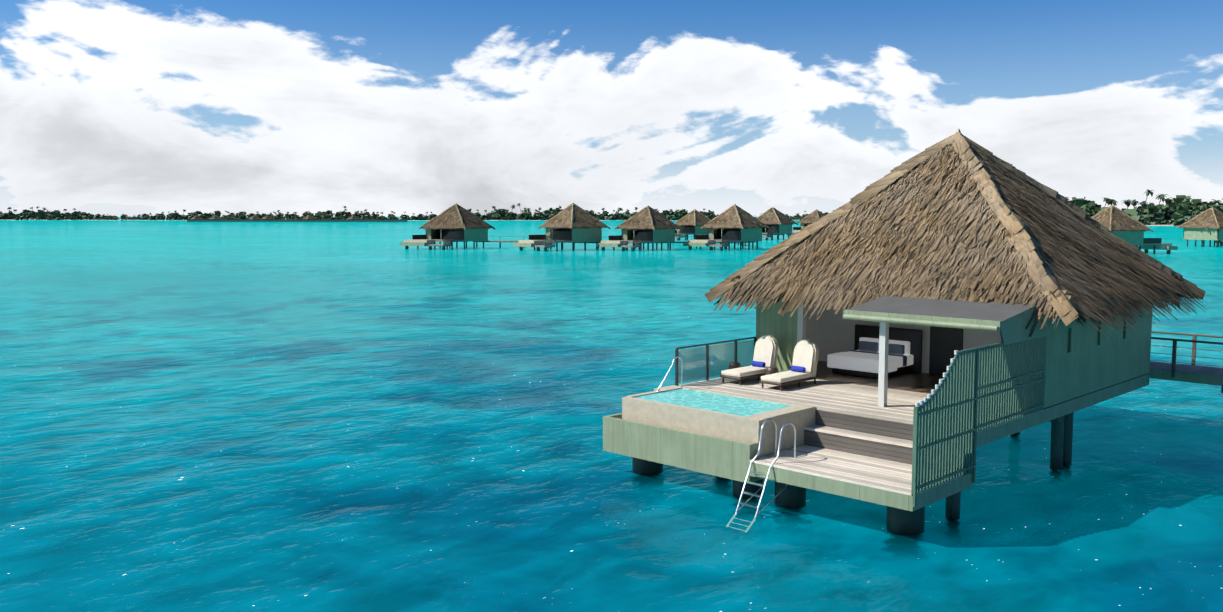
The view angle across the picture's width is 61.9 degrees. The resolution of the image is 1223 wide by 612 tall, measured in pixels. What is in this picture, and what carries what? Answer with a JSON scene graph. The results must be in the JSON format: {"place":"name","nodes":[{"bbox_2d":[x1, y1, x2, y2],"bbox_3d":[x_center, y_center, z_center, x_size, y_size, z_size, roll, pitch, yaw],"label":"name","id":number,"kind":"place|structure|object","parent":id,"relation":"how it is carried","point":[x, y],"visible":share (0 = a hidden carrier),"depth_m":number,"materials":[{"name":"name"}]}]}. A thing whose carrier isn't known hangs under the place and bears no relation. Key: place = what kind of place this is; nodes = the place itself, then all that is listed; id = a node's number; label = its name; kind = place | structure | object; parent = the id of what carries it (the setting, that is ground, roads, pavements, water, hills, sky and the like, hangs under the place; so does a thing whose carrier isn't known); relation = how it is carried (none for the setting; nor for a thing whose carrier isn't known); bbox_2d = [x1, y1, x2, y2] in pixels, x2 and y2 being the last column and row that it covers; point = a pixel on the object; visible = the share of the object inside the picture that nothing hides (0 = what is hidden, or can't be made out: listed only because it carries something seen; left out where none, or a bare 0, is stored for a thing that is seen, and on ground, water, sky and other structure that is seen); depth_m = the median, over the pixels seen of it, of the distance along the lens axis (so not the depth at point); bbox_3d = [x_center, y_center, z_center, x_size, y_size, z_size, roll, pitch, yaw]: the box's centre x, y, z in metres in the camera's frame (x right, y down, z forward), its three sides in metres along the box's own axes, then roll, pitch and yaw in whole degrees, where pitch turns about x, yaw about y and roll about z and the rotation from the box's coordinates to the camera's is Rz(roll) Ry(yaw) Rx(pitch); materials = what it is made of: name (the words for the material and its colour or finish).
{"place":"outdoors","nodes":[
{"label":"outdoors","id":0,"kind":"place"},
{"bbox_2d":[0,217,1222,611],"bbox_3d":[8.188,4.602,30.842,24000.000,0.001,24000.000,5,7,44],"label":"lagoon water","id":1,"kind":"structure","parent":0,"point":[284,417],"depth_m":31.05,"materials":[{"name":"teal liquid"}]},
{"bbox_2d":[187,215,406,221],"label":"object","id":2,"kind":"structure","parent":1,"relation":"in","point":[268,218],"depth_m":1225.51,"materials":[{"name":"plant"}]},
{"bbox_2d":[400,203,494,249],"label":"bungalow","id":3,"kind":"object","parent":1,"relation":"in","point":[456,223],"visible":0.96,"depth_m":227.92,"materials":[{"name":"paint"}]},
{"bbox_2d":[513,203,610,250],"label":"bungalow","id":4,"kind":"object","parent":1,"relation":"on","point":[573,223],"visible":0.96,"depth_m":217.80,"materials":[{"name":"paint"}]},
{"bbox_2d":[475,230,797,248],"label":"boardwalk","id":5,"kind":"structure","parent":1,"relation":"on","point":[600,242],"depth_m":231.66,"materials":[{"name":"paint"}]},
{"bbox_2d":[596,205,681,250],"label":"bungalow","id":6,"kind":"object","parent":1,"relation":"in","point":[648,224],"visible":0.98,"depth_m":218.82,"materials":[{"name":"paint"}]},
{"bbox_2d":[675,209,709,239],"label":"bungalow","id":7,"kind":"object","parent":1,"relation":"in","point":[694,221],"visible":0.81,"depth_m":313.01,"materials":[{"name":"paint"}]},
{"bbox_2d":[683,204,769,250],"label":"bungalow","id":8,"kind":"object","parent":1,"relation":"in","point":[734,223],"visible":0.94,"depth_m":223.33,"materials":[{"name":"paint"}]},
{"bbox_2d":[726,514,755,531],"bbox_3d":[3.090,5.172,24.313,0.574,0.002,1.409,2,5,18],"label":"ladder","id":9,"kind":"object","parent":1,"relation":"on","point":[747,529],"visible":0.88,"depth_m":24.26,"materials":[{"name":"silver metal"}]},
{"bbox_2d":[756,207,797,239],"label":"bungalow","id":10,"kind":"object","parent":1,"relation":"in","point":[775,220],"visible":0.79,"depth_m":314.50,"materials":[{"name":"paint"}]},
{"bbox_2d":[789,210,824,235],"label":"bungalow","id":11,"kind":"object","parent":1,"relation":"in","point":[812,217],"visible":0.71,"depth_m":382.20,"materials":[{"name":"paint"}]},
{"bbox_2d":[634,434,1071,563],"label":"support pilings","id":12,"kind":"object","parent":1,"relation":"on","point":[908,541],"visible":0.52,"depth_m":25.42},
{"bbox_2d":[603,129,1222,534],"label":"bungalow","id":13,"kind":"object","parent":1,"relation":"in","point":[931,319],"visible":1,"depth_m":29.18,"materials":[{"name":"green paint"}]},
{"bbox_2d":[1091,205,1177,253],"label":"bungalow","id":14,"kind":"object","parent":1,"relation":"in","point":[1118,222],"visible":0.65,"depth_m":195.41,"materials":[{"name":"paint"}]},
{"bbox_2d":[1146,225,1178,225],"bbox_3d":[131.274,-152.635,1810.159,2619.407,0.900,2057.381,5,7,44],"label":"motu sand","id":15,"kind":"structure","parent":1,"relation":"on","point":[1162,225],"depth_m":764.40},
{"bbox_2d":[0,189,1222,225],"bbox_3d":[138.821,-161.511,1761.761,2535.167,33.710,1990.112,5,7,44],"label":"tree line","id":16,"kind":"object","parent":15,"relation":"on","point":[1179,210],"visible":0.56,"depth_m":1731.36,"materials":[{"name":"green plant"}]},
{"bbox_2d":[1176,207,1222,246],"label":"bungalow","id":17,"kind":"object","parent":1,"relation":"in","point":[1207,224],"visible":1,"depth_m":241.42,"materials":[{"name":"paint"}]},
{"bbox_2d":[0,0,1222,216],"label":"sky","id":18,"kind":"structure","parent":0,"point":[117,108],"materials":[{"name":"white"}]}
]}

